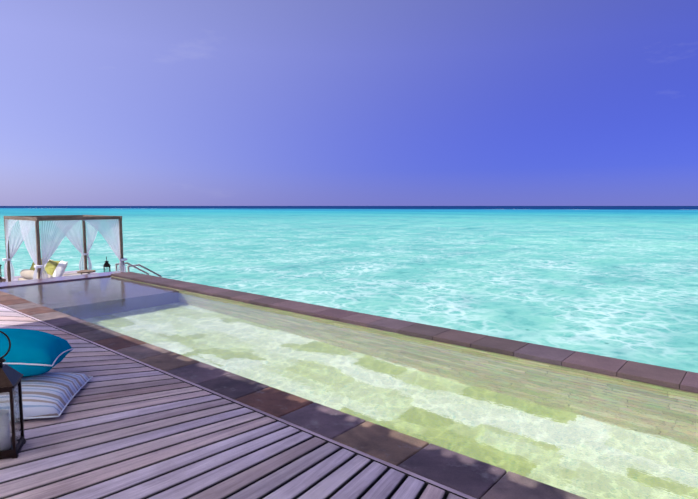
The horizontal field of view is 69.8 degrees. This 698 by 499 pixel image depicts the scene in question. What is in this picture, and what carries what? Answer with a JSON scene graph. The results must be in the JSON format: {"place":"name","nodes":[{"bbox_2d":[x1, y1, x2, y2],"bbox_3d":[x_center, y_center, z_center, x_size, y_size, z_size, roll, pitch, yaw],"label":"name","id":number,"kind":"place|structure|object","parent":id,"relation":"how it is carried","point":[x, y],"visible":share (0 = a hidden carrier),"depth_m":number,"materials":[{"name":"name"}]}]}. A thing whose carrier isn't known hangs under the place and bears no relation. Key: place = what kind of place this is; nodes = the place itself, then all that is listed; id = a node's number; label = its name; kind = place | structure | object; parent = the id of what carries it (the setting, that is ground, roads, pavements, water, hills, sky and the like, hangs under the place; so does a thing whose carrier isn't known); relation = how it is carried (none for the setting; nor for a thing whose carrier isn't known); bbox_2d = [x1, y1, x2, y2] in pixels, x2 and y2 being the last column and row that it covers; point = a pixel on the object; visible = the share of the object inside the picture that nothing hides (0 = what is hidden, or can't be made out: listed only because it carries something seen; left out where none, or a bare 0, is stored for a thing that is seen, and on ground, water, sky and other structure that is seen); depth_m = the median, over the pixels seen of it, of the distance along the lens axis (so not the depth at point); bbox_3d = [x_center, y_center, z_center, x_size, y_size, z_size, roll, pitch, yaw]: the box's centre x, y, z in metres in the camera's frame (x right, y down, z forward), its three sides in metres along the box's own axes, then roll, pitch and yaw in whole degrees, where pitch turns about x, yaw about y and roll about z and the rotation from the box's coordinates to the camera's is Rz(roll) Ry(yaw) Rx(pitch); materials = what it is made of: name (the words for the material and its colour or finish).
{"place":"outdoors","nodes":[
{"label":"outdoors","id":0,"kind":"place"},
{"bbox_2d":[115,262,161,276],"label":"sea stair rails","id":1,"kind":"object","parent":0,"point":[129,265],"visible":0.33,"depth_m":15.88,"materials":[{"name":"grey metal"}]},
{"bbox_2d":[0,206,697,372],"bbox_3d":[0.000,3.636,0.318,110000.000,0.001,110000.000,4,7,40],"label":"sea","id":2,"kind":"structure","parent":0,"point":[619,282],"depth_m":32.91,"materials":[{"name":"liquid"}]},
{"bbox_2d":[334,467,447,498],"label":"deck gaps","id":3,"kind":"object","parent":2,"relation":"on","point":[446,496],"depth_m":2.80,"materials":[{"name":"black"}]},
{"bbox_2d":[0,306,463,498],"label":"deck boards","id":4,"kind":"object","parent":3,"relation":"on","point":[121,427],"visible":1,"depth_m":3.17,"materials":[{"name":"brown wood"}]},
{"bbox_2d":[0,331,25,458],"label":"lantern","id":5,"kind":"object","parent":4,"relation":"on","point":[10,383],"visible":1,"depth_m":3.11,"materials":[{"name":"brown metal"}]},
{"bbox_2d":[0,372,92,419],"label":"striped cushion","id":6,"kind":"object","parent":4,"relation":"on","point":[49,395],"visible":0.67,"depth_m":3.81,"materials":[{"name":"white fabric"}]},
{"bbox_2d":[0,328,74,376],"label":"pillow","id":7,"kind":"object","parent":6,"relation":"on","point":[32,352],"visible":0.96,"depth_m":3.90,"materials":[{"name":"teal fabric"}]},
{"bbox_2d":[0,304,475,498],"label":"deck edge strip","id":8,"kind":"object","parent":3,"relation":"on","point":[426,481],"visible":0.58,"depth_m":3.52,"materials":[{"name":"brown wood"}]},
{"bbox_3d":[-10.318,2.675,13.821,8.730,2.566,9.200,4,7,40],"label":"lower deck substructure","id":9,"kind":"object","parent":2,"relation":"in","visible":0},
{"bbox_2d":[2,270,95,281],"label":"deck boards","id":10,"kind":"object","parent":9,"relation":"on","point":[16,278],"visible":0.02,"depth_m":18.11,"materials":[{"name":"wood"}]},
{"bbox_2d":[18,272,90,280],"bbox_3d":[-8.490,0.949,14.994,2.240,0.200,1.880,4,7,40],"label":"daybed mattress","id":11,"kind":"object","parent":10,"relation":"on","point":[65,274],"visible":0.1,"depth_m":15.71,"materials":[{"name":"beige fabric"}]},
{"bbox_2d":[20,269,52,279],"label":"daybed bolsters","id":12,"kind":"object","parent":11,"relation":"on","point":[26,273],"visible":0.38,"depth_m":14.52,"materials":[{"name":"beige fabric"}]},
{"bbox_2d":[4,215,123,281],"bbox_3d":[-8.490,0.127,14.922,2.755,2.250,2.275,4,7,40],"label":"canopy frame","id":13,"kind":"object","parent":10,"relation":"on","point":[36,219],"visible":0.65,"depth_m":14.65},
{"bbox_2d":[2,253,126,267],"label":"curtain tiebacks","id":14,"kind":"object","parent":13,"relation":"attached to","point":[41,266],"visible":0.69,"depth_m":14.85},
{"bbox_2d":[4,219,125,281],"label":"curtains","id":15,"kind":"object","parent":13,"relation":"hanging from","point":[50,242],"visible":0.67,"depth_m":14.53,"materials":[{"name":"white fabric"}]},
{"bbox_2d":[77,270,95,274],"bbox_3d":[-7.675,0.951,14.639,0.480,0.662,0.480,4,7,40],"label":"side table","id":16,"kind":"object","parent":10,"relation":"on","point":[86,271],"visible":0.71,"depth_m":14.47,"materials":[{"name":"brown wood"}]},
{"bbox_3d":[-6.860,1.082,14.217,0.340,0.470,0.340,4,7,40],"label":"stool","id":17,"kind":"object","parent":10,"relation":"on","visible":0},
{"bbox_2d":[103,256,110,271],"bbox_3d":[-6.860,0.521,14.168,0.190,0.657,0.190,-3,6,-29],"label":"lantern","id":18,"kind":"object","parent":17,"relation":"on","point":[106,264],"visible":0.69,"depth_m":14.12,"materials":[{"name":"brown metal"}]},
{"bbox_2d":[0,0,697,205],"label":"sky","id":19,"kind":"structure","parent":0,"point":[103,102],"materials":[{"name":"blue"}]},
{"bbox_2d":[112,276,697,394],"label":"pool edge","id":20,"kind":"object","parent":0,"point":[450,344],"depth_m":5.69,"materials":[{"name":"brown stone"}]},
{"bbox_3d":[-8.490,1.148,15.011,2.320,0.200,1.960,4,7,40],"label":"daybed","id":21,"kind":"object","parent":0,"visible":0},
{"bbox_2d":[30,258,41,271],"bbox_3d":[-9.410,0.533,15.112,0.620,0.620,0.170,2,-22,26],"label":"pillow","id":22,"kind":"object","parent":21,"relation":"on","point":[32,267],"visible":0.15,"depth_m":15.07,"materials":[{"name":"fabric"}]},
{"bbox_2d":[45,260,59,275],"bbox_3d":[-8.619,0.592,14.440,0.620,0.620,0.170,3,-22,30],"label":"pillow","id":23,"kind":"object","parent":21,"relation":"on","point":[50,266],"visible":0.56,"depth_m":14.36,"materials":[{"name":"fabric"}]},
{"bbox_2d":[52,260,67,276],"bbox_3d":[-8.200,0.608,14.161,0.640,0.640,0.170,5,-21,46],"label":"pillow","id":24,"kind":"object","parent":21,"relation":"on","point":[59,271],"visible":0.77,"depth_m":14.00,"materials":[{"name":"white fabric"}]},
{"bbox_3d":[0.199,2.326,5.271,18.250,2.348,3.200,4,7,40],"label":"pool","id":25,"kind":"object","parent":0,"visible":0},
{"bbox_2d":[0,271,122,287],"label":"coping end","id":26,"kind":"object","parent":25,"relation":"on","point":[49,280],"visible":0.75,"depth_m":10.87,"materials":[{"name":"grey stone"}]},
{"bbox_2d":[0,291,586,498],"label":"coping","id":27,"kind":"object","parent":25,"relation":"on","point":[470,476],"visible":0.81,"depth_m":3.59,"materials":[{"name":"brown stone"}]},
{"bbox_2d":[0,276,697,498],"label":"pool water","id":28,"kind":"structure","parent":25,"relation":"in","point":[587,435],"depth_m":4.45,"materials":[{"name":"liquid"}]},
{"bbox_2d":[111,272,697,392],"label":"coping","id":29,"kind":"object","parent":25,"relation":"on","point":[655,375],"visible":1,"depth_m":5.86,"materials":[{"name":"brown stone"}]}
]}

